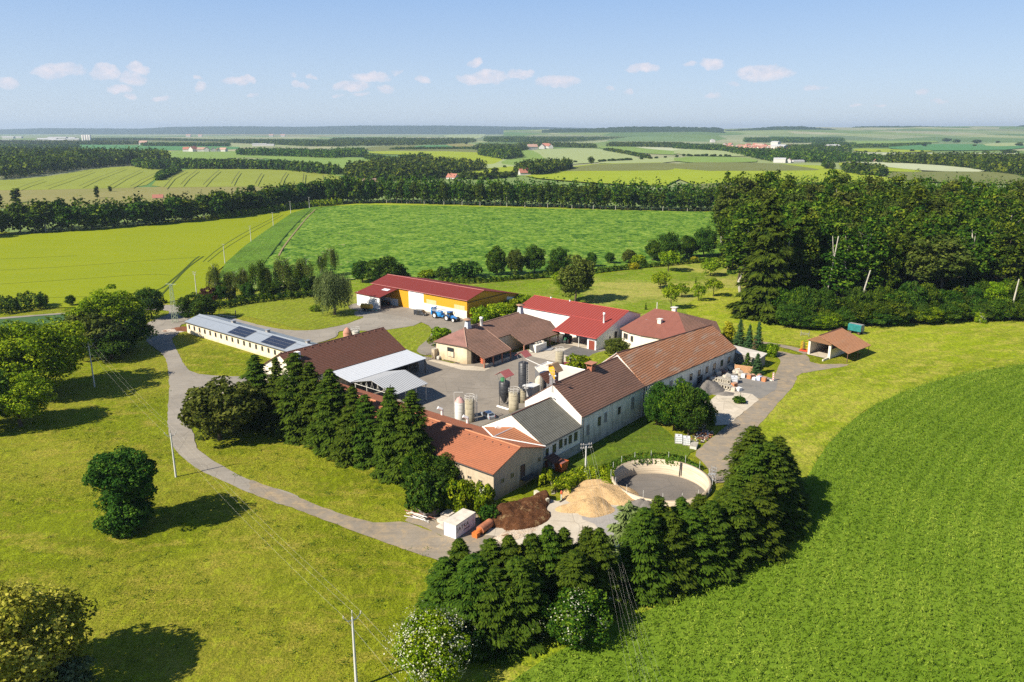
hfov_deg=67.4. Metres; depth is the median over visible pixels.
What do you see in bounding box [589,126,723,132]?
hills
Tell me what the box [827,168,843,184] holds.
wood tree
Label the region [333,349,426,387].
lean to
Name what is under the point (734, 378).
water tote
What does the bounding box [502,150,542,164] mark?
field
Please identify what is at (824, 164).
field tree
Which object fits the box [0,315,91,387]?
broadleaf tree
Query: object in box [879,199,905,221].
wood tree
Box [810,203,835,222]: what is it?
wood tree
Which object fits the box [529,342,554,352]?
horse box
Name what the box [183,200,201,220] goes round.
wheat wood tree
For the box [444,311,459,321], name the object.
blue tractor
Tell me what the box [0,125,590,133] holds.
hills
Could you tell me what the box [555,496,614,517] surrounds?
sand heap
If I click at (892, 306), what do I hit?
edge shrub
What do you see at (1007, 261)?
wood tree
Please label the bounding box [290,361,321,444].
spruce tree
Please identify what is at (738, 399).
round bush
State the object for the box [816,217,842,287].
wood tree
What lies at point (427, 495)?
tree
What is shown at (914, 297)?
edge shrub
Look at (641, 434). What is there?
lawn
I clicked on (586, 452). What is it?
utility pole
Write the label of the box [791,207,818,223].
wood tree
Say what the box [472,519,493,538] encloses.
rusty cylinder
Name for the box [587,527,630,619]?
spruce tree
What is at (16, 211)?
wheat wood tree
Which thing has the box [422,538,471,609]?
spruce tree
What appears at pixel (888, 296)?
edge shrub
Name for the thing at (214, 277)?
birch tree
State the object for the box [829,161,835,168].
field tree
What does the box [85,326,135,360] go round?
broadleaf tree
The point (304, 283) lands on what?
birch undergrowth
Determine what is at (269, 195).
wheat wood tree
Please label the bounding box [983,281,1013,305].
edge shrub
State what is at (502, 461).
front barn
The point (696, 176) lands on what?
field
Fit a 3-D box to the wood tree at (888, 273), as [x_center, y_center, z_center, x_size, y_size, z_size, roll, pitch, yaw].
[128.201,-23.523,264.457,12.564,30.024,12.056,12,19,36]
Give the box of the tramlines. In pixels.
[18,168,324,187]
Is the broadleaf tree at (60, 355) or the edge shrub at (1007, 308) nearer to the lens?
the broadleaf tree at (60, 355)
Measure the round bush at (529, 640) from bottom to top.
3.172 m
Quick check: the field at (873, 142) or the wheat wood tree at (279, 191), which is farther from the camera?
the field at (873, 142)
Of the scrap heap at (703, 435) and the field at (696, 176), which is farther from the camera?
the field at (696, 176)
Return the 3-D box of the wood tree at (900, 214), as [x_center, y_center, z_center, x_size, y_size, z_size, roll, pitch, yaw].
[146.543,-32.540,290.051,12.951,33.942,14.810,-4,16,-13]
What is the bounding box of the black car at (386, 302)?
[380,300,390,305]
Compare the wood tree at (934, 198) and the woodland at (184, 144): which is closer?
the wood tree at (934, 198)
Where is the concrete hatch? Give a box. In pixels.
[690,441,697,449]
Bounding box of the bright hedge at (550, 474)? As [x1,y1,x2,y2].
[538,467,553,485]
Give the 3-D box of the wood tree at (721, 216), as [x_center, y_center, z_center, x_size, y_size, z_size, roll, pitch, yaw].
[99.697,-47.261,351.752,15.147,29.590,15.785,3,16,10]
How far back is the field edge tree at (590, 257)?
357.27 m
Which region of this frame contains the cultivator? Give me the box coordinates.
[799,341,808,351]
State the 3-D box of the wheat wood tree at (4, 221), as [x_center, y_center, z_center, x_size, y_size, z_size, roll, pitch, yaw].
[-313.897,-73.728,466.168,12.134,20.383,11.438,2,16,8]
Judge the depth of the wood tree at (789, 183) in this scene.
354.11 m
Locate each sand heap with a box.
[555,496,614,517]
[562,479,638,505]
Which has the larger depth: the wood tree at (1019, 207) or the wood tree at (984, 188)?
the wood tree at (984, 188)
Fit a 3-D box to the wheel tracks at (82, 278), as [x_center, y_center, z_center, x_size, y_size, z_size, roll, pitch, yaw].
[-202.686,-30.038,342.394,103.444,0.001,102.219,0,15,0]
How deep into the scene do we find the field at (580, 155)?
1923.81 m
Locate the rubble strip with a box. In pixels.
[162,329,183,331]
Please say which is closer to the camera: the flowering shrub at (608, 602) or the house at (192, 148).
the flowering shrub at (608, 602)
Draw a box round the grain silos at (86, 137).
[81,135,91,140]
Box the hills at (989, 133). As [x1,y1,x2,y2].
[503,126,1023,140]
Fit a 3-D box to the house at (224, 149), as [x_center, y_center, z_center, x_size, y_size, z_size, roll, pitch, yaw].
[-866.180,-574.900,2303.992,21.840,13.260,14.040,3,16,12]
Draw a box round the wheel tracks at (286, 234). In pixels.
[268,209,310,256]
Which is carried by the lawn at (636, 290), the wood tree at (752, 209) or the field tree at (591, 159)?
the wood tree at (752, 209)
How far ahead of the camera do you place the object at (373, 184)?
672.02 m
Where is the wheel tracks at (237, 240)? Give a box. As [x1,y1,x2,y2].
[203,215,281,261]
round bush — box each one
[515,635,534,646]
[732,396,745,403]
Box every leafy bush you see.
[398,448,436,486]
[425,456,442,472]
[427,335,437,345]
[430,326,451,338]
[470,305,498,323]
[486,302,514,318]
[503,298,523,311]
[514,294,530,301]
[756,344,767,354]
[766,343,779,357]
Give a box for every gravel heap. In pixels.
[631,498,645,506]
[640,500,651,507]
[694,380,724,394]
[713,391,734,395]
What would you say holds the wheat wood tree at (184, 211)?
on the lawn at (232, 565)
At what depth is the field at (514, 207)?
644.76 m
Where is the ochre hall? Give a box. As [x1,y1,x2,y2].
[370,274,518,318]
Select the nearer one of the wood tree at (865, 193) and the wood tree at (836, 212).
the wood tree at (836, 212)
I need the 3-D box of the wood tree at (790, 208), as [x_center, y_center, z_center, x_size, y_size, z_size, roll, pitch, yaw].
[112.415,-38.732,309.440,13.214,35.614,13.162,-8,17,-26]
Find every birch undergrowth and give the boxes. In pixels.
[213,284,227,300]
[225,285,235,300]
[240,282,256,297]
[256,280,275,294]
[270,280,283,294]
[283,278,298,293]
[298,276,312,291]
[310,275,315,289]
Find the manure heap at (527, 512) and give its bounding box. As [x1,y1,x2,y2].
[480,490,550,530]
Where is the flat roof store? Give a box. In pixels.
[535,362,584,388]
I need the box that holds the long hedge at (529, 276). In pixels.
[438,256,725,283]
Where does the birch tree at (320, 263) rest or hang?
on the lawn at (232, 565)
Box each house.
[2,136,15,138]
[36,138,57,139]
[66,138,80,140]
[152,194,163,198]
[188,146,196,151]
[197,147,204,151]
[219,148,227,151]
[252,143,266,145]
[446,173,458,178]
[480,397,581,471]
[518,169,530,174]
[523,356,645,449]
[527,143,537,149]
[539,143,545,148]
[603,324,736,416]
[620,302,720,347]
[770,144,788,147]
[771,141,780,144]
[773,158,786,162]
[792,160,804,162]
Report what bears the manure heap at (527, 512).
on the slab at (572, 522)
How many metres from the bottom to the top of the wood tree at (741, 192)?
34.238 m
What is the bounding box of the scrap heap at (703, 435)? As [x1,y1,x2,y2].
[691,429,713,442]
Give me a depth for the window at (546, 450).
144.26 m
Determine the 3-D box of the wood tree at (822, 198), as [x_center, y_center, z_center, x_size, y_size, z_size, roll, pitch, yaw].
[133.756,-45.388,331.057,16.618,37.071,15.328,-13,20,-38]
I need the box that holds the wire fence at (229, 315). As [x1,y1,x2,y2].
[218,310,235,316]
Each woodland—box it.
[0,139,140,144]
[0,143,81,148]
[0,145,171,178]
[0,181,311,232]
[91,137,227,141]
[131,156,342,174]
[140,142,230,145]
[153,165,181,180]
[227,138,342,146]
[235,146,343,157]
[316,173,730,210]
[330,137,476,145]
[331,147,368,156]
[341,155,486,180]
[363,153,397,160]
[389,146,473,149]
[398,152,432,157]
[458,170,516,179]
[473,142,528,149]
[477,145,523,158]
[483,135,631,142]
[513,157,572,174]
[519,141,596,147]
[603,148,650,157]
[606,141,682,147]
[672,143,883,162]
[742,136,844,142]
[775,143,852,151]
[811,141,855,144]
[839,160,889,175]
[849,142,931,147]
[881,150,1023,176]
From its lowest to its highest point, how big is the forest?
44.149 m
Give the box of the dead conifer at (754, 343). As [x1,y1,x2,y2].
[752,338,757,350]
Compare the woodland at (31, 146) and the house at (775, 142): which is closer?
the woodland at (31, 146)
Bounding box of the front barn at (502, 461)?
[323,383,545,499]
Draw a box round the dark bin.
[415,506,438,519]
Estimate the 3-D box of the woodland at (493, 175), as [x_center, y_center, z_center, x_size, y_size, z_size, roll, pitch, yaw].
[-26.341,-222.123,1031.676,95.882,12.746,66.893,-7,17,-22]
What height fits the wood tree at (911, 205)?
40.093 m
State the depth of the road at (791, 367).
192.24 m
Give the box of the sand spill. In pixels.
[493,526,539,542]
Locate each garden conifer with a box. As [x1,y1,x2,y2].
[722,321,735,340]
[732,319,745,346]
[741,353,751,368]
[742,324,753,348]
[750,353,764,374]
[752,322,763,349]
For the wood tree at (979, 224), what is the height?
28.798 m
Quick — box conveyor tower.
[546,362,562,385]
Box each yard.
[350,303,475,354]
[356,343,605,425]
[564,346,600,355]
[720,370,777,397]
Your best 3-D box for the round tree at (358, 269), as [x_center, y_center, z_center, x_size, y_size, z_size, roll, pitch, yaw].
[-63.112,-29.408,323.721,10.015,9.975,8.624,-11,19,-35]
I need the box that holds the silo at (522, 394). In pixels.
[518,384,526,402]
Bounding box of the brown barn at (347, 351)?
[263,327,405,384]
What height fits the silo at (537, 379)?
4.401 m
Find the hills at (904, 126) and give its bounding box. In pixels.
[851,125,1023,127]
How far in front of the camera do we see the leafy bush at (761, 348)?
218.02 m
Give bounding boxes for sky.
[0,0,1023,128]
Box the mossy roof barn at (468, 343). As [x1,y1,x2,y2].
[434,304,559,367]
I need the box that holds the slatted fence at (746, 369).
[734,365,752,372]
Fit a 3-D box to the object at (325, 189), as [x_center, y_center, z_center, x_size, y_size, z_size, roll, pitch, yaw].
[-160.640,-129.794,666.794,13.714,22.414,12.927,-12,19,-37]
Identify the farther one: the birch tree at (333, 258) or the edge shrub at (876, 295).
the birch tree at (333, 258)
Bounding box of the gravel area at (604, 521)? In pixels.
[582,506,619,535]
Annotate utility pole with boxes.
[83,343,95,386]
[164,430,176,476]
[343,610,360,681]
[580,442,591,466]
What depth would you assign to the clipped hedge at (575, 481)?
139.77 m
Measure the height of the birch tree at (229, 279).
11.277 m
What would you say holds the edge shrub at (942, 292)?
on the lawn at (232, 565)
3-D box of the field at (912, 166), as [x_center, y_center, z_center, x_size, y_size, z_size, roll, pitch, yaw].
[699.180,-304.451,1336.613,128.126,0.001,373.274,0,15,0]
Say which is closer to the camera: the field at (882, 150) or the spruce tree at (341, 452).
the spruce tree at (341, 452)
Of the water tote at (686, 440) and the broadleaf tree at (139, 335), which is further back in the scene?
the broadleaf tree at (139, 335)
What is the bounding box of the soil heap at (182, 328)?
[172,326,186,331]
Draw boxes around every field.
[0,166,161,189]
[0,186,295,207]
[0,205,317,307]
[0,314,68,334]
[37,144,238,149]
[107,138,227,142]
[152,168,340,186]
[169,150,338,164]
[183,134,334,135]
[220,206,320,282]
[221,204,724,289]
[318,203,710,211]
[333,157,369,175]
[367,145,476,151]
[368,151,501,163]
[415,145,458,148]
[444,134,485,138]
[446,143,472,146]
[454,166,513,173]
[482,148,638,167]
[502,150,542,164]
[512,365,1023,681]
[525,162,677,185]
[561,163,676,170]
[597,146,676,154]
[598,157,676,162]
[639,147,678,150]
[674,149,745,155]
[674,157,756,161]
[674,162,819,170]
[674,164,897,183]
[690,182,889,188]
[838,163,920,171]
[852,141,937,143]
[854,148,928,151]
[860,152,1015,154]
[861,162,984,171]
[887,171,1022,183]
[889,144,1023,149]
[984,143,1023,145]
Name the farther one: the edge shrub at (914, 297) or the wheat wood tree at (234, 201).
the wheat wood tree at (234, 201)
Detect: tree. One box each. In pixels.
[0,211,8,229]
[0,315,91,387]
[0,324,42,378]
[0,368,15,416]
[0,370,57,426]
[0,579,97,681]
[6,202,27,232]
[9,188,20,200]
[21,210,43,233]
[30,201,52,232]
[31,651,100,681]
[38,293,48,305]
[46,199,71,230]
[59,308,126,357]
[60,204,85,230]
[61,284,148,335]
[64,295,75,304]
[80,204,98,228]
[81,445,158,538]
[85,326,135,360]
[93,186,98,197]
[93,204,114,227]
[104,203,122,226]
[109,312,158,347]
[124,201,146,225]
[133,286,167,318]
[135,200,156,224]
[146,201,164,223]
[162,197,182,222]
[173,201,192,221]
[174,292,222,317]
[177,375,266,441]
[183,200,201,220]
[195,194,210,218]
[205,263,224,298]
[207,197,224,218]
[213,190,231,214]
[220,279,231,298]
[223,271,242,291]
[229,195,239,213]
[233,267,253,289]
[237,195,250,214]
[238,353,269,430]
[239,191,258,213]
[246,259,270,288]
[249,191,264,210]
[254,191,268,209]
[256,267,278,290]
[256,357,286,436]
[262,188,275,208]
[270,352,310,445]
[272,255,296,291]
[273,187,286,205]
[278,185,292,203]
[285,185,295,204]
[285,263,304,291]
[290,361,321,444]
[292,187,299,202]
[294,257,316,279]
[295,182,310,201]
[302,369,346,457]
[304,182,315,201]
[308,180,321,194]
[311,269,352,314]
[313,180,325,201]
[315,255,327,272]
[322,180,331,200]
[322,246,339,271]
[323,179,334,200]
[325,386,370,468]
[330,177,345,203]
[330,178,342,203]
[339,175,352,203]
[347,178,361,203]
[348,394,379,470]
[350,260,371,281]
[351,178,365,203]
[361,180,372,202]
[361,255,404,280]
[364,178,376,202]
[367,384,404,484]
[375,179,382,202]
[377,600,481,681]
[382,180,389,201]
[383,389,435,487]
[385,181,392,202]
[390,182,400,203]
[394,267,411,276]
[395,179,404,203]
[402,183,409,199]
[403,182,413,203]
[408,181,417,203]
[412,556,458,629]
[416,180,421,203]
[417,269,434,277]
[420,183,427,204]
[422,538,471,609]
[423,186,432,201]
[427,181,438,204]
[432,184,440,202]
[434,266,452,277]
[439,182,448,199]
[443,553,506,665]
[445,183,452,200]
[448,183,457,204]
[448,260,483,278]
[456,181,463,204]
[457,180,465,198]
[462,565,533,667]
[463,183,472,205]
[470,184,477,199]
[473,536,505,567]
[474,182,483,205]
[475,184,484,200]
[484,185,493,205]
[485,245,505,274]
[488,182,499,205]
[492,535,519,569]
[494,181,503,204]
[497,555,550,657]
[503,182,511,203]
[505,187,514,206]
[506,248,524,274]
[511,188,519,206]
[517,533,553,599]
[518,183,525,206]
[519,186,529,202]
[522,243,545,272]
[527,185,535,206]
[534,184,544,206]
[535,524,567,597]
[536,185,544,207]
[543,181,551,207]
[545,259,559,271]
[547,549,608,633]
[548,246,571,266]
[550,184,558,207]
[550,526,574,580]
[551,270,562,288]
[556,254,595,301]
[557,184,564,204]
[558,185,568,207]
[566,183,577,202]
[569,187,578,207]
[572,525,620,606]
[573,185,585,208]
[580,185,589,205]
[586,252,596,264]
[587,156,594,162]
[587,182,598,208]
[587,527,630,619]
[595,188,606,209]
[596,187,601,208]
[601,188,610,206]
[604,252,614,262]
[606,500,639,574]
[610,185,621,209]
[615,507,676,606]
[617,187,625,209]
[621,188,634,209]
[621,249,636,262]
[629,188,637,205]
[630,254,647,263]
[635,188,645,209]
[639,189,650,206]
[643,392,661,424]
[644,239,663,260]
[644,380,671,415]
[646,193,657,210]
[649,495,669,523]
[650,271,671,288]
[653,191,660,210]
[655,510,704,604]
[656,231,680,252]
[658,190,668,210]
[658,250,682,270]
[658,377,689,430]
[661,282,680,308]
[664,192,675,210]
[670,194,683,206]
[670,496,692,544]
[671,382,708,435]
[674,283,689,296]
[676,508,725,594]
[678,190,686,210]
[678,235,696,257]
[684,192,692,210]
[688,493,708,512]
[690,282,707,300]
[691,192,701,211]
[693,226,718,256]
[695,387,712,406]
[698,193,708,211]
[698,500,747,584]
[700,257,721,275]
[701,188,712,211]
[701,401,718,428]
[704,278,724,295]
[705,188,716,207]
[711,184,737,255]
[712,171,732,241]
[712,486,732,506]
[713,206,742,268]
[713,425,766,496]
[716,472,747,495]
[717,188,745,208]
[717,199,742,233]
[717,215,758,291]
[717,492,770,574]
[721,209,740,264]
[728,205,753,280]
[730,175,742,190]
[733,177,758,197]
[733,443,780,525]
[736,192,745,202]
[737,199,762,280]
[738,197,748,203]
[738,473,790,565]
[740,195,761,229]
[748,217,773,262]
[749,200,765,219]
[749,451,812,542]
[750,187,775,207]
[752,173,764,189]
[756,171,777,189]
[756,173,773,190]
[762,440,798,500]
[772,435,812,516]
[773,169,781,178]
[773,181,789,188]
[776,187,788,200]
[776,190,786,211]
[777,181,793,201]
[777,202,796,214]
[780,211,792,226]
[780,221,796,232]
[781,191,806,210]
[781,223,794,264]
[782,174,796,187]
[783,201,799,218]
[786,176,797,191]
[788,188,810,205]
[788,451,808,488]
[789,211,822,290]
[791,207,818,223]
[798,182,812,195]
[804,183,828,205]
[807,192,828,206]
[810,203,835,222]
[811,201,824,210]
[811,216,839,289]
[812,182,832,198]
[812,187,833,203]
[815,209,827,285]
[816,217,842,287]
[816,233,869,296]
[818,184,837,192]
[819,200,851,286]
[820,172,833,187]
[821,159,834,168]
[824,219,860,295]
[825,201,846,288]
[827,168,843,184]
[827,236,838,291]
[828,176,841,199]
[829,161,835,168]
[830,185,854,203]
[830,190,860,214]
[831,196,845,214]
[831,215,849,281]
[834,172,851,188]
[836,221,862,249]
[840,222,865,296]
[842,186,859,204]
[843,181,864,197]
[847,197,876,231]
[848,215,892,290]
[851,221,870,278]
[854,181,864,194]
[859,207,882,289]
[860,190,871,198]
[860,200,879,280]
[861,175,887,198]
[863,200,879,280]
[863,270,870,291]
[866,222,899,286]
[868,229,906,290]
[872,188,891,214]
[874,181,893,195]
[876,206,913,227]
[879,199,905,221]
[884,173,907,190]
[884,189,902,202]
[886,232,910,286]
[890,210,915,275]
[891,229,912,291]
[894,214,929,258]
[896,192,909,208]
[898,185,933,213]
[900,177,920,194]
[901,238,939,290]
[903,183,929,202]
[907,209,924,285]
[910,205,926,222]
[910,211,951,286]
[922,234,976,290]
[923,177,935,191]
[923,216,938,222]
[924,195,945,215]
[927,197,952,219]
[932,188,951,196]
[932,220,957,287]
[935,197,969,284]
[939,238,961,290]
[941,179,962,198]
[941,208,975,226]
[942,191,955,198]
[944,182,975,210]
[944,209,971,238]
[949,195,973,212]
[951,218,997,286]
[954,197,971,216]
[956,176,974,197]
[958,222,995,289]
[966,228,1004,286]
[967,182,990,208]
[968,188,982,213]
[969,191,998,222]
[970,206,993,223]
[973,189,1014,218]
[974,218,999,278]
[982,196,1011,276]
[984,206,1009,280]
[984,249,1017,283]
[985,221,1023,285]
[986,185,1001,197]
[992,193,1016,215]
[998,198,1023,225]
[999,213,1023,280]
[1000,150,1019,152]
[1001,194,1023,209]
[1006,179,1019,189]
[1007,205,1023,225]
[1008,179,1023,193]
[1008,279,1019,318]
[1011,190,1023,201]
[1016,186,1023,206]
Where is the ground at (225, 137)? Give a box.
[0,134,1023,233]
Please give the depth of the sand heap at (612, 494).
134.03 m
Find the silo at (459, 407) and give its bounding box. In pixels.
[454,396,464,419]
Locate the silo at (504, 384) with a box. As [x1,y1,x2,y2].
[495,369,513,405]
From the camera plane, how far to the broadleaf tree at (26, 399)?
163.03 m
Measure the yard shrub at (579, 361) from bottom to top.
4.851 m
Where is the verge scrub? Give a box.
[210,198,342,218]
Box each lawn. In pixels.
[0,201,1019,681]
[174,336,265,375]
[222,294,358,328]
[245,257,745,320]
[340,323,432,350]
[446,319,1023,681]
[557,417,695,475]
[588,351,612,365]
[683,287,808,345]
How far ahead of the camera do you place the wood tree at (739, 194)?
376.20 m
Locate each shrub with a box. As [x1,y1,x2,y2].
[199,286,216,302]
[308,304,320,311]
[471,481,495,511]
[478,504,498,520]
[539,584,613,649]
[565,353,591,368]
[587,590,610,627]
[603,338,630,354]
[628,263,639,269]
[762,285,792,310]
[775,297,801,310]
[776,302,806,326]
[782,285,809,309]
[787,308,810,327]
[791,311,822,327]
[794,286,822,312]
[795,295,815,310]
[805,316,828,327]
[806,311,819,327]
[810,304,835,313]
[816,286,837,311]
[816,311,842,328]
[817,311,842,328]
[831,296,847,312]
[831,310,856,327]
[834,306,854,324]
[835,297,856,307]
[836,300,869,322]
[843,286,874,307]
[854,302,872,323]
[860,309,890,324]
[864,300,888,324]
[869,285,893,304]
[878,300,912,324]
[881,292,901,313]
[886,289,911,308]
[886,307,911,323]
[898,280,928,312]
[909,302,934,322]
[910,306,943,321]
[915,282,942,307]
[915,310,943,322]
[927,289,952,304]
[927,298,950,306]
[938,302,963,318]
[940,308,961,322]
[942,289,965,306]
[944,301,973,318]
[951,285,981,304]
[962,284,987,306]
[964,305,986,319]
[969,303,998,318]
[973,278,994,302]
[973,312,986,322]
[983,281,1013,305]
[983,297,1017,319]
[988,291,1018,304]
[993,296,1017,318]
[1006,280,1023,305]
[1010,305,1023,319]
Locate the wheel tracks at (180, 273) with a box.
[157,256,203,293]
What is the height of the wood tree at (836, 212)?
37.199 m
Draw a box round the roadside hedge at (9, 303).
[0,290,46,314]
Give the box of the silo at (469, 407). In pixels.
[464,393,477,422]
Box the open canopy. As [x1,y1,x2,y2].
[353,370,427,399]
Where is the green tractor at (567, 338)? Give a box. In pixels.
[561,333,571,343]
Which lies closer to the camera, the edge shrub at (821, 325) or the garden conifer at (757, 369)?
the garden conifer at (757, 369)
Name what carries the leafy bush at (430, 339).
on the lawn at (412, 338)
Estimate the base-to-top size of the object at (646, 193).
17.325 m
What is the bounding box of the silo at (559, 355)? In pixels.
[555,346,563,364]
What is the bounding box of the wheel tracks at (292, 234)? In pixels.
[278,210,314,255]
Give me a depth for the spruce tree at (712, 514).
108.68 m
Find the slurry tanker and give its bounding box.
[360,303,377,311]
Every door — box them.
[408,290,423,308]
[468,298,488,317]
[488,294,506,303]
[520,464,524,478]
[588,340,594,349]
[697,374,702,384]
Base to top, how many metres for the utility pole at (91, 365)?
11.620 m
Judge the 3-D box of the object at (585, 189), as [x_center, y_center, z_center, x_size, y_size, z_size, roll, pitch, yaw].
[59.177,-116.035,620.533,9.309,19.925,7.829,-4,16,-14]
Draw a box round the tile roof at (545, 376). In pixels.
[540,371,549,390]
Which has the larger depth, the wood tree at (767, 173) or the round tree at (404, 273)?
the wood tree at (767, 173)
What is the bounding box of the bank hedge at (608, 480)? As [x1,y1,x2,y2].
[599,466,612,483]
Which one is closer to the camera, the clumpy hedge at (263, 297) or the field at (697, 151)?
the clumpy hedge at (263, 297)
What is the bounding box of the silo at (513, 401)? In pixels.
[508,386,518,412]
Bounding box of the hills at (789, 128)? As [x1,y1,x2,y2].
[725,126,835,130]
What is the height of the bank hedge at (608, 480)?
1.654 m
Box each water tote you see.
[675,434,682,443]
[682,435,690,445]
[730,375,737,382]
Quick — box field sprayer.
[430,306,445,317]
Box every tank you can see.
[343,327,351,336]
[351,326,359,334]
[611,457,716,506]
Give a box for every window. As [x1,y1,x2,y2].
[447,351,453,356]
[545,448,548,456]
[552,444,555,452]
[559,439,562,448]
[574,431,577,440]
[586,424,589,435]
[604,411,607,422]
[631,396,634,409]
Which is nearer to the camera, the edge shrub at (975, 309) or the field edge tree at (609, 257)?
the edge shrub at (975, 309)
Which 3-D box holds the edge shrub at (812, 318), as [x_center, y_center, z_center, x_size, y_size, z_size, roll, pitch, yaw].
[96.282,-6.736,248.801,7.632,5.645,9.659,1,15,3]
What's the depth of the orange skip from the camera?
144.22 m
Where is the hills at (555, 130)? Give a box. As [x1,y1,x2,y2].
[542,128,595,132]
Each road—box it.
[0,305,245,424]
[168,422,297,503]
[222,310,419,342]
[249,480,500,559]
[695,428,736,482]
[718,351,848,441]
[764,342,807,353]
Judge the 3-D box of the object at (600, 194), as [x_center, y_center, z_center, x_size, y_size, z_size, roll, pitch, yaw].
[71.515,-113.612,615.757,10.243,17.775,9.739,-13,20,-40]
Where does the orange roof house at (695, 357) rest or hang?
on the lawn at (232, 565)
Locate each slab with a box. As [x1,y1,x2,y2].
[428,359,488,370]
[485,499,618,544]
[529,347,575,361]
[545,334,586,347]
[705,390,758,424]
[809,346,835,357]
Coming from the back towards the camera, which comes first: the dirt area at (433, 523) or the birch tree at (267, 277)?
the birch tree at (267, 277)
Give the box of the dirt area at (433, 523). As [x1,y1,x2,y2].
[405,510,480,542]
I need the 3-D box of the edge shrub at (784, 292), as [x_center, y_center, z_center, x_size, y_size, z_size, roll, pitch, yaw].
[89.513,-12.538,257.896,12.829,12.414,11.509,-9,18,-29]
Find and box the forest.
[708,169,1023,241]
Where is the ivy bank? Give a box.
[605,451,703,470]
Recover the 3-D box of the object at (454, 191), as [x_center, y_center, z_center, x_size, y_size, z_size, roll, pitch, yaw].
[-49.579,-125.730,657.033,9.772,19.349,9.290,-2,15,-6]
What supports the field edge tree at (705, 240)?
on the lawn at (232, 565)
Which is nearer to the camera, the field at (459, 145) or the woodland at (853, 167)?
the woodland at (853, 167)
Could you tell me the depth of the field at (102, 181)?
979.48 m
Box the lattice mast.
[169,284,178,322]
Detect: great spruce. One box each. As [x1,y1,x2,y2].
[725,193,797,325]
[784,201,821,292]
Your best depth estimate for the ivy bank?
147.60 m
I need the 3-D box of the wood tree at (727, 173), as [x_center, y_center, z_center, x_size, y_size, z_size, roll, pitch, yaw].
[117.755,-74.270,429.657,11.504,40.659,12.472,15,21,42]
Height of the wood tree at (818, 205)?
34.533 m
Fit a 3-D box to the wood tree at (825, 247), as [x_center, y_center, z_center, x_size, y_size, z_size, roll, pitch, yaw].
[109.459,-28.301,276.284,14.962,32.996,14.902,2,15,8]
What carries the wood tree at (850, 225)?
on the lawn at (232, 565)
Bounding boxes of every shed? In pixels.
[523,382,539,396]
[734,345,766,367]
[807,327,870,362]
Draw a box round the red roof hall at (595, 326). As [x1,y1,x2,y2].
[523,295,641,350]
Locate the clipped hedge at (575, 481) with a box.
[551,462,614,492]
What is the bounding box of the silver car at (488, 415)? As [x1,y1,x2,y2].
[480,410,495,419]
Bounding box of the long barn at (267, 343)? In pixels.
[184,314,317,357]
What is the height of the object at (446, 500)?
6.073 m
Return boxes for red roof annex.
[355,284,397,309]
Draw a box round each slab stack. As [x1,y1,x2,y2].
[436,515,449,522]
[436,522,443,529]
[440,509,454,516]
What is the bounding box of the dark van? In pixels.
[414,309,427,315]
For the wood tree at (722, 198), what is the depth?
378.36 m
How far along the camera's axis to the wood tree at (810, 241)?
262.70 m
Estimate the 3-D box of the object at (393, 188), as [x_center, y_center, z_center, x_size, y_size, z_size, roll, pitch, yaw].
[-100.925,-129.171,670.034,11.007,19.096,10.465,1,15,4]
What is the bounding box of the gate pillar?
[432,348,437,358]
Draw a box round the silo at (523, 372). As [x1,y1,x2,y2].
[516,350,547,391]
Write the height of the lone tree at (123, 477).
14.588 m
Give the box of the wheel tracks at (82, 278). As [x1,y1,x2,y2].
[5,256,193,297]
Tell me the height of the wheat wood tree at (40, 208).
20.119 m
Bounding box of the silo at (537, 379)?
[535,376,543,391]
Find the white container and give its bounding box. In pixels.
[443,508,475,538]
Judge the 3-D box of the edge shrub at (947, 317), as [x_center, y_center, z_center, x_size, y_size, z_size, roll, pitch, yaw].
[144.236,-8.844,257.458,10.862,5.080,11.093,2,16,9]
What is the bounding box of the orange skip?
[554,458,568,472]
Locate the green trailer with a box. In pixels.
[848,322,866,334]
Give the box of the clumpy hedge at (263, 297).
[216,287,315,308]
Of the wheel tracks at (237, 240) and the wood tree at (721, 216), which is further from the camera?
the wheel tracks at (237, 240)
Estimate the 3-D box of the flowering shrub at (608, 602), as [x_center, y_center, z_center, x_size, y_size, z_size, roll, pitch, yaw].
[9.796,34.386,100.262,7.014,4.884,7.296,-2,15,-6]

